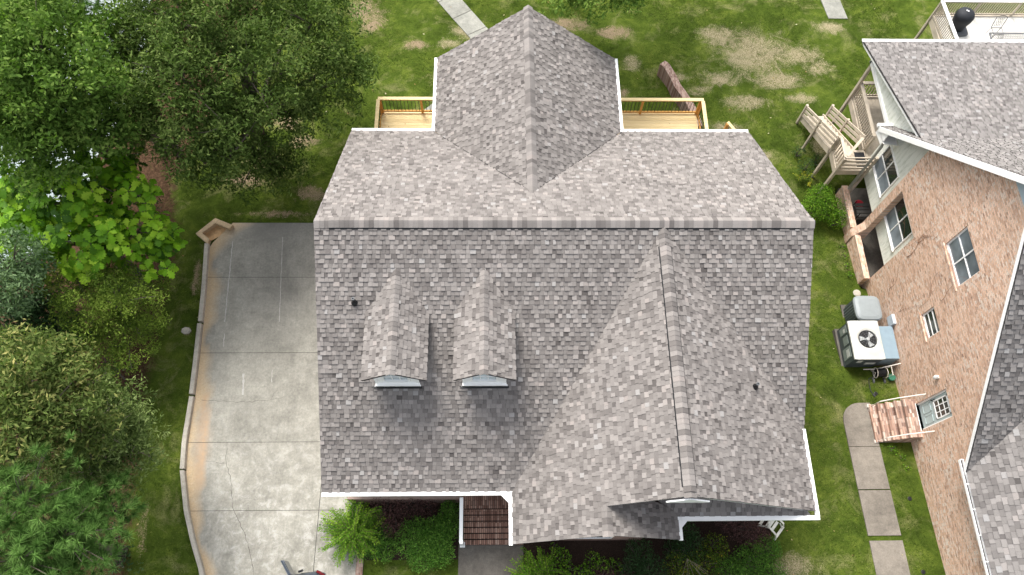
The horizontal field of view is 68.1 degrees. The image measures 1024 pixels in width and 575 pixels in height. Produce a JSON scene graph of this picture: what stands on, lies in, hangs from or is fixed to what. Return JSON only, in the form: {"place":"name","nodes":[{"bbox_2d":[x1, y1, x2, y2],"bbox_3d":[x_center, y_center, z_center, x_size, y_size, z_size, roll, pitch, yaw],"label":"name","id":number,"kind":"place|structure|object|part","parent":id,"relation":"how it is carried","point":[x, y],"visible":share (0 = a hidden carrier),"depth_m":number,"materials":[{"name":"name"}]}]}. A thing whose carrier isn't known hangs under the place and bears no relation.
{"place":"outdoors","nodes":[
{"label":"outdoors","id":0,"kind":"place"},
{"bbox_2d":[0,0,146,263],"bbox_3d":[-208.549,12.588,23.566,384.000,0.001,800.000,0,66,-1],"label":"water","id":1,"kind":"structure","parent":0,"point":[84,175],"depth_m":35.87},
{"bbox_2d":[186,223,360,574],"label":"driveway","id":2,"kind":"structure","parent":0,"point":[271,448],"depth_m":28.68,"materials":[{"name":"concrete"}]},
{"bbox_2d":[204,394,282,574],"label":"driveway crack","id":3,"kind":"object","parent":2,"relation":"on","point":[230,477],"visible":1,"depth_m":27.69,"materials":[{"name":"grey concrete"}]},
{"bbox_2d":[223,237,282,394],"bbox_3d":[-10.388,1.029,30.338,2.194,0.001,6.724,-4,66,-3],"label":"driveway marking","id":4,"kind":"object","parent":2,"relation":"on","point":[243,380],"visible":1,"depth_m":30.60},
{"bbox_2d":[188,244,365,571],"bbox_3d":[-8.870,8.502,27.171,7.170,0.120,24.470,0,66,-1],"label":"driveway joint","id":5,"kind":"object","parent":2,"relation":"on","point":[277,510],"visible":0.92,"depth_m":27.37,"materials":[{"name":"grey concrete"}]},
{"bbox_2d":[281,560,325,574],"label":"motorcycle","id":6,"kind":"object","parent":2,"relation":"on","point":[287,567],"visible":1,"depth_m":25.66,"materials":[{"name":"grey paint"}]},
{"bbox_3d":[-7.490,9.621,25.781,0.845,0.873,0.389,22,68,8],"label":"door","id":7,"kind":"part","parent":6,"relation":"part of","materials":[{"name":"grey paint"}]},
{"bbox_2d":[425,0,487,109],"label":"path","id":8,"kind":"structure","parent":0,"point":[465,18],"depth_m":38.35,"materials":[{"name":"grey concrete"}]},
{"bbox_2d":[458,544,523,574],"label":"path","id":9,"kind":"structure","parent":0,"point":[483,559],"depth_m":26.76,"materials":[{"name":"concrete"}]},
{"bbox_2d":[459,497,464,547],"bbox_3d":[-1.744,8.153,26.285,0.180,1.956,1.477,0,66,-1],"label":"porch railing","id":10,"kind":"object","parent":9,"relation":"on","point":[462,543],"visible":1,"depth_m":25.80,"materials":[{"name":"white wood"}]},
{"bbox_2d":[0,0,1023,574],"bbox_3d":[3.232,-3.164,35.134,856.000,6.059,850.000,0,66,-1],"label":"ground","id":11,"kind":"structure","parent":0,"point":[730,60],"depth_m":34.16,"materials":[{"name":"green plant"}]},
{"bbox_2d":[0,223,93,324],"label":"tree","id":12,"kind":"object","parent":11,"relation":"on","point":[23,273],"visible":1,"depth_m":24.29,"materials":[{"name":"green plant"}]},
{"bbox_2d":[0,283,97,387],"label":"evergreen shrub","id":13,"kind":"object","parent":11,"relation":"on","point":[36,314],"visible":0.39,"depth_m":26.20,"materials":[{"name":"green plant"}]},
{"bbox_2d":[0,319,131,490],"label":"oak tree","id":14,"kind":"object","parent":11,"relation":"on","point":[52,411],"visible":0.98,"depth_m":20.36,"materials":[{"name":"green plant"}]},
{"bbox_2d":[0,430,151,574],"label":"pine tree","id":15,"kind":"object","parent":11,"relation":"on","point":[63,540],"visible":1,"depth_m":19.35,"materials":[{"name":"plant"}]},
{"bbox_2d":[0,0,164,208],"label":"hardwood tree","id":16,"kind":"object","parent":11,"relation":"on","point":[47,108],"visible":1,"depth_m":22.98,"materials":[{"name":"green plant"}]},
{"bbox_2d":[1,371,170,515],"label":"willow oak tree","id":17,"kind":"object","parent":11,"relation":"on","point":[134,423],"visible":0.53,"depth_m":23.12,"materials":[{"name":"green plant"}]},
{"bbox_2d":[0,137,187,288],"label":"magnolia tree","id":18,"kind":"object","parent":11,"relation":"on","point":[103,237],"visible":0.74,"depth_m":25.75,"materials":[{"name":"plant"}]},
{"bbox_2d":[31,258,174,376],"bbox_3d":[-14.273,1.092,27.504,4.977,5.852,4.893,0,66,-1],"label":"tree","id":19,"kind":"object","parent":11,"relation":"on","point":[122,316],"visible":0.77,"depth_m":26.33,"materials":[{"name":"green plant"}]},
{"bbox_2d":[43,0,166,152],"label":"pine tree","id":20,"kind":"object","parent":11,"relation":"on","point":[90,4],"visible":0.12,"depth_m":26.28,"materials":[{"name":"green plant"}]},
{"bbox_2d":[86,520,125,564],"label":"understorey bush","id":21,"kind":"object","parent":11,"relation":"on","point":[107,534],"visible":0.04,"depth_m":26.26,"materials":[{"name":"green plant"}]},
{"bbox_2d":[83,378,141,413],"bbox_3d":[-14.957,4.355,28.151,2.207,2.080,1.757,25,68,9],"label":"understorey bush","id":22,"kind":"object","parent":11,"relation":"on","point":[124,397],"visible":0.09,"depth_m":27.92,"materials":[{"name":"green plant"}]},
{"bbox_2d":[96,350,134,390],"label":"understorey bush","id":23,"kind":"object","parent":11,"relation":"on","point":[117,370],"visible":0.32,"depth_m":28.83,"materials":[{"name":"green plant"}]},
{"bbox_2d":[90,541,143,574],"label":"understorey bush","id":24,"kind":"object","parent":11,"relation":"on","point":[123,559],"visible":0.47,"depth_m":26.07,"materials":[{"name":"green plant"}]},
{"bbox_2d":[75,30,183,157],"bbox_3d":[-14.674,-7.105,30.747,3.544,7.374,6.079,0,66,-1],"label":"pine tree","id":25,"kind":"object","parent":11,"relation":"on","point":[143,148],"visible":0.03,"depth_m":28.63,"materials":[{"name":"green plant"}]},
{"bbox_2d":[99,263,161,305],"bbox_3d":[-14.996,-0.126,30.009,2.295,2.388,1.926,30,69,11],"label":"understorey bush","id":26,"kind":"object","parent":11,"relation":"on","point":[137,268],"visible":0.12,"depth_m":29.67,"materials":[{"name":"green plant"}]},
{"bbox_2d":[126,195,163,225],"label":"understorey bush","id":27,"kind":"object","parent":11,"relation":"on","point":[145,205],"visible":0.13,"depth_m":31.37,"materials":[{"name":"green plant"}]},
{"bbox_2d":[181,327,190,333],"bbox_3d":[-12.895,1.703,30.007,0.395,0.120,0.312,0,66,-1],"label":"stone","id":28,"kind":"object","parent":11,"relation":"on","point":[185,330],"visible":1,"depth_m":29.96,"materials":[{"name":"stone"}]},
{"bbox_2d":[180,396,194,469],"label":"kerb","id":29,"kind":"structure","parent":11,"relation":"on","point":[185,436],"depth_m":28.21,"materials":[{"name":"concrete"}]},
{"bbox_2d":[180,470,205,574],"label":"kerb","id":30,"kind":"structure","parent":11,"relation":"on","point":[190,526],"depth_m":26.93,"materials":[{"name":"concrete"}]},
{"bbox_2d":[189,323,202,394],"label":"kerb","id":31,"kind":"structure","parent":11,"relation":"on","point":[196,360],"depth_m":29.39,"materials":[{"name":"concrete"}]},
{"bbox_2d":[198,243,209,322],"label":"kerb","id":32,"kind":"structure","parent":11,"relation":"on","point":[204,283],"depth_m":30.67,"materials":[{"name":"concrete"}]},
{"bbox_2d":[196,218,233,243],"bbox_3d":[-12.416,-2.325,31.843,0.808,0.500,1.306,41,72,15],"label":"drain box","id":33,"kind":"object","parent":11,"relation":"on","point":[212,230],"visible":0.87,"depth_m":31.72,"materials":[{"name":"beige concrete"}]},
{"bbox_2d":[81,0,380,205],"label":"oak tree","id":34,"kind":"object","parent":11,"relation":"on","point":[246,111],"visible":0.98,"depth_m":26.80,"materials":[{"name":"green plant"}]},
{"bbox_2d":[317,499,390,568],"bbox_3d":[-5.590,8.360,26.484,2.590,1.146,2.743,0,66,-1],"label":"arching shrub","id":35,"kind":"object","parent":11,"relation":"on","point":[353,527],"visible":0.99,"depth_m":26.25,"materials":[{"name":"green plant"}]},
{"bbox_2d":[355,557,363,574],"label":"brick edging","id":36,"kind":"object","parent":11,"relation":"on","point":[359,568],"visible":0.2,"depth_m":26.55,"materials":[{"name":"red brick"}]},
{"bbox_2d":[463,508,523,544],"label":"brick steps","id":37,"kind":"structure","parent":11,"relation":"on","point":[486,526],"depth_m":26.74,"materials":[{"name":"red brick"}]},
{"bbox_2d":[137,8,902,574],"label":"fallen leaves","id":38,"kind":"object","parent":11,"relation":"on","point":[833,348],"visible":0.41,"depth_m":36.45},
{"bbox_2d":[374,97,708,134],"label":"wooden deck","id":39,"kind":"structure","parent":11,"relation":"on","point":[637,119],"depth_m":33.10,"materials":[{"name":"yellow wood"}]},
{"bbox_2d":[724,121,734,128],"bbox_3d":[9.268,-5.789,33.379,2.100,3.122,1.476,0,66,-1],"label":"stair railing","id":40,"kind":"object","parent":39,"relation":"attached to","point":[728,124],"visible":0.09,"depth_m":32.23,"materials":[{"name":"yellow wood"}]},
{"bbox_2d":[314,5,819,545],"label":"house","id":41,"kind":"structure","parent":11,"relation":"on","point":[556,299],"depth_m":23.54,"materials":[{"name":"grey"}]},
{"bbox_2d":[578,536,613,538],"bbox_3d":[2.620,8.234,25.225,1.620,1.820,0.070,0,66,-1],"label":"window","id":42,"kind":"structure","parent":41,"relation":"in","point":[601,537],"depth_m":25.99,"materials":[{"name":"white glass"}]},
{"bbox_2d":[364,502,772,574],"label":"mulch bed","id":43,"kind":"object","parent":11,"relation":"on","point":[605,549],"visible":0.38,"depth_m":27.02,"materials":[{"name":"brown soil"}]},
{"bbox_2d":[361,522,399,563],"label":"boxwood bush","id":44,"kind":"object","parent":43,"relation":"on","point":[382,545],"visible":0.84,"depth_m":26.46,"materials":[{"name":"green plant"}]},
{"bbox_2d":[368,496,439,539],"bbox_3d":[-3.864,7.736,26.956,2.386,1.193,1.833,-28,70,-13],"label":"purple shrub","id":45,"kind":"object","parent":43,"relation":"on","point":[406,505],"visible":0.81,"depth_m":26.73,"materials":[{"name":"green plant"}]},
{"bbox_2d":[393,500,459,573],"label":"boxwood bush","id":46,"kind":"object","parent":43,"relation":"on","point":[432,541],"visible":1,"depth_m":26.30,"materials":[{"name":"green plant"}]},
{"bbox_2d":[503,546,568,574],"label":"arching shrub","id":47,"kind":"object","parent":43,"relation":"on","point":[540,566],"visible":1,"depth_m":26.12,"materials":[{"name":"green plant"}]},
{"bbox_2d":[549,542,592,574],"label":"leafy plant","id":48,"kind":"object","parent":43,"relation":"on","point":[561,558],"visible":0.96,"depth_m":26.34,"materials":[{"name":"green plant"}]},
{"bbox_2d":[580,548,622,574],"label":"leafy plant","id":49,"kind":"object","parent":43,"relation":"on","point":[589,561],"visible":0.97,"depth_m":26.33,"materials":[{"name":"green plant"}]},
{"bbox_2d":[592,563,626,574],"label":"purple shrub","id":50,"kind":"object","parent":43,"relation":"on","point":[605,571],"visible":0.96,"depth_m":26.18,"materials":[{"name":"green plant"}]},
{"bbox_2d":[618,538,668,574],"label":"evergreen shrub","id":51,"kind":"object","parent":43,"relation":"on","point":[639,567],"visible":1,"depth_m":26.21,"materials":[{"name":"green plant"}]},
{"bbox_2d":[661,521,707,564],"bbox_3d":[6.028,8.880,26.650,1.616,1.174,1.636,0,66,-1],"label":"evergreen shrub","id":52,"kind":"object","parent":43,"relation":"on","point":[683,545],"visible":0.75,"depth_m":26.45,"materials":[{"name":"green plant"}]},
{"bbox_2d":[662,531,729,574],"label":"flowering bush","id":53,"kind":"object","parent":43,"relation":"on","point":[678,569],"visible":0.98,"depth_m":26.30,"materials":[{"name":"green plant"}]},
{"bbox_2d":[683,559,707,574],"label":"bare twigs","id":54,"kind":"object","parent":53,"relation":"in","point":[694,567],"visible":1,"depth_m":25.97,"materials":[{"name":"plant"}]},
{"bbox_2d":[714,521,772,552],"bbox_3d":[8.281,8.402,26.889,2.197,1.208,1.570,39,71,14],"label":"purple shrub","id":55,"kind":"object","parent":43,"relation":"on","point":[741,529],"visible":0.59,"depth_m":26.68,"materials":[{"name":"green plant"}]},
{"bbox_2d":[712,535,789,574],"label":"evergreen shrub","id":56,"kind":"object","parent":43,"relation":"on","point":[768,564],"visible":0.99,"depth_m":26.32,"materials":[{"name":"green plant"}]},
{"bbox_2d":[759,521,783,539],"bbox_3d":[9.353,8.476,27.019,0.770,0.835,0.600,39,71,15],"label":"garden chair","id":57,"kind":"object","parent":43,"relation":"on","point":[769,524],"visible":0.59,"depth_m":27.09,"materials":[{"name":"white wood"}]},
{"bbox_2d":[517,0,646,25],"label":"hardwood tree","id":58,"kind":"object","parent":11,"relation":"on","point":[585,3],"visible":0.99,"depth_m":29.13,"materials":[{"name":"green plant"}]},
{"bbox_2d":[657,61,702,128],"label":"garden wall","id":59,"kind":"structure","parent":11,"relation":"on","point":[667,75],"depth_m":36.53,"materials":[{"name":"brick"}]},
{"bbox_2d":[793,163,818,188],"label":"arching shrub","id":60,"kind":"object","parent":11,"relation":"on","point":[804,177],"visible":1,"depth_m":34.51,"materials":[{"name":"green plant"}]},
{"bbox_2d":[791,145,826,174],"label":"round bush","id":61,"kind":"object","parent":11,"relation":"on","point":[808,160],"visible":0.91,"depth_m":34.95,"materials":[{"name":"green plant"}]},
{"bbox_2d":[801,182,847,229],"bbox_3d":[13.689,-3.645,33.464,2.133,1.468,2.274,0,66,-1],"label":"round bush","id":62,"kind":"object","parent":11,"relation":"on","point":[824,202],"visible":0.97,"depth_m":33.24,"materials":[{"name":"green plant"}]},
{"bbox_2d":[796,104,865,153],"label":"wooden stairs","id":63,"kind":"structure","parent":11,"relation":"on","point":[824,131],"depth_m":34.11,"materials":[{"name":"beige paint"}]},
{"bbox_2d":[839,242,853,277],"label":"leafy plant","id":64,"kind":"object","parent":11,"relation":"on","point":[847,263],"visible":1,"depth_m":32.74,"materials":[{"name":"green plant"}]},
{"bbox_2d":[835,186,869,285],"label":"patio wall","id":65,"kind":"structure","parent":11,"relation":"on","point":[856,252],"depth_m":32.85,"materials":[{"name":"brick"}]},
{"bbox_2d":[811,65,901,196],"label":"wooden deck","id":66,"kind":"structure","parent":11,"relation":"on","point":[866,112],"depth_m":33.00,"materials":[{"name":"beige paint"}]},
{"bbox_2d":[854,152,865,166],"bbox_3d":[15.050,-5.492,32.722,0.430,0.020,0.810,0,66,-1],"label":"doormat","id":67,"kind":"object","parent":66,"relation":"on","point":[858,154],"visible":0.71,"depth_m":32.80,"materials":[{"name":"black fabric"}]},
{"bbox_2d":[853,290,860,295],"bbox_3d":[14.604,0.242,32.099,0.340,0.080,0.340,0,66,-1],"label":"stone","id":68,"kind":"object","parent":11,"relation":"on","point":[856,292],"visible":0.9,"depth_m":32.07,"materials":[{"name":"stone"}]},
{"bbox_2d":[836,188,883,285],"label":"patio","id":69,"kind":"structure","parent":11,"relation":"on","point":[872,253],"depth_m":33.60,"materials":[{"name":"concrete"}]},
{"bbox_2d":[840,296,881,322],"bbox_3d":[14.347,1.082,31.084,1.200,1.430,1.150,0,66,-1],"label":"air conditioner","id":70,"kind":"object","parent":11,"relation":"on","point":[862,308],"visible":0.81,"depth_m":30.50,"materials":[{"name":"metal"}]},
{"bbox_2d":[832,321,900,369],"bbox_3d":[14.126,2.531,30.089,1.951,1.436,2.200,0,66,-1],"label":"air conditioner","id":71,"kind":"object","parent":11,"relation":"on","point":[865,343],"visible":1,"depth_m":29.70,"materials":[{"name":"metal"}]},
{"bbox_2d":[869,366,893,396],"bbox_3d":[14.381,3.673,29.690,0.669,0.672,1.325,24,68,9],"label":"hose reel","id":72,"kind":"object","parent":11,"relation":"on","point":[880,372],"visible":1,"depth_m":29.70,"materials":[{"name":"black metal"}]},
{"bbox_2d":[887,374,895,380],"bbox_3d":[14.935,3.579,29.933,0.280,0.310,0.280,0,66,-1],"label":"green bucket","id":73,"kind":"object","parent":11,"relation":"on","point":[891,378],"visible":0.89,"depth_m":29.80,"materials":[{"name":"plastic"}]},
{"bbox_2d":[887,444,910,470],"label":"leafy plant","id":74,"kind":"object","parent":11,"relation":"on","point":[894,446],"visible":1,"depth_m":28.47,"materials":[{"name":"green plant"}]},
{"bbox_2d":[866,393,934,442],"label":"brick steps","id":75,"kind":"structure","parent":11,"relation":"on","point":[895,421],"depth_m":28.52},
{"bbox_2d":[843,39,1023,574],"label":"brick house","id":76,"kind":"structure","parent":11,"relation":"on","point":[948,167],"depth_m":26.73,"materials":[{"name":"brown brick"}]},
{"bbox_2d":[872,145,898,197],"bbox_3d":[15.383,-4.811,31.234,0.110,1.580,1.660,0,66,-1],"label":"window","id":77,"kind":"structure","parent":76,"relation":"in","point":[885,170],"depth_m":31.24,"materials":[{"name":"white glass"}]},
{"bbox_2d":[884,197,912,251],"bbox_3d":[15.407,-2.559,30.244,0.110,1.620,1.740,0,66,-1],"label":"window","id":78,"kind":"structure","parent":76,"relation":"in","point":[895,222],"depth_m":30.26,"materials":[{"name":"white glass"}]},
{"bbox_2d":[923,307,939,337],"bbox_3d":[15.241,1.286,27.506,0.110,0.890,1.020,0,66,-1],"label":"window","id":79,"kind":"structure","parent":76,"relation":"in","point":[930,319],"depth_m":27.56,"materials":[{"name":"white glass"}]},
{"bbox_2d":[889,212,976,311],"bbox_3d":[15.136,-1.109,28.055,0.022,5.130,4.707,0,66,-1],"label":"wall vine","id":80,"kind":"object","parent":76,"relation":"attached to","point":[935,275],"depth_m":27.89,"materials":[{"name":"brown plant"}]},
{"bbox_2d":[919,392,951,427],"bbox_3d":[15.258,4.420,27.330,0.110,2.010,0.880,0,66,-1],"label":"door","id":81,"kind":"structure","parent":76,"relation":"in","point":[936,409],"depth_m":27.33,"materials":[{"name":"white wood"}]},
{"bbox_2d":[947,228,979,285],"bbox_3d":[15.279,-1.026,25.639,0.110,1.370,1.730,0,66,-1],"label":"window","id":82,"kind":"structure","parent":76,"relation":"in","point":[962,254],"depth_m":25.69,"materials":[{"name":"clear glass"}]},
{"bbox_2d":[914,0,1023,39],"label":"wooden deck","id":83,"kind":"structure","parent":11,"relation":"on","point":[940,22],"depth_m":35.80,"materials":[{"name":"beige paint"}]},
{"bbox_2d":[949,7,974,36],"bbox_3d":[21.007,-12.440,35.313,0.930,1.108,0.980,0,66,-1],"label":"grill","id":84,"kind":"object","parent":83,"relation":"on","point":[963,18],"visible":0.88,"depth_m":35.02,"materials":[{"name":"black metal"}]},
{"bbox_2d":[985,15,1007,38],"bbox_3d":[22.575,-11.990,35.192,0.547,1.035,0.705,0,66,-1],"label":"patio chair","id":85,"kind":"object","parent":83,"relation":"on","point":[998,22],"visible":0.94,"depth_m":35.21,"materials":[{"name":"grey metal"}]},
{"bbox_2d":[989,32,1023,39],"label":"patio table","id":86,"kind":"object","parent":83,"relation":"on","point":[1006,34],"visible":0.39,"depth_m":34.79,"materials":[{"name":"grey metal"}]},
{"bbox_2d":[821,0,847,18],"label":"path","id":87,"kind":"structure","parent":0,"point":[833,9],"depth_m":39.61,"materials":[{"name":"grey concrete"}]},
{"bbox_2d":[852,201,871,219],"bbox_3d":[15.638,-3.381,33.823,0.750,0.780,0.700,0,66,-1],"label":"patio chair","id":88,"kind":"object","parent":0,"point":[863,212],"visible":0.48,"depth_m":33.70,"materials":[{"name":"black metal"}]},
{"bbox_2d":[843,403,909,574],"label":"path","id":89,"kind":"structure","parent":0,"point":[879,513],"depth_m":27.81,"materials":[{"name":"grey concrete"}]}
]}

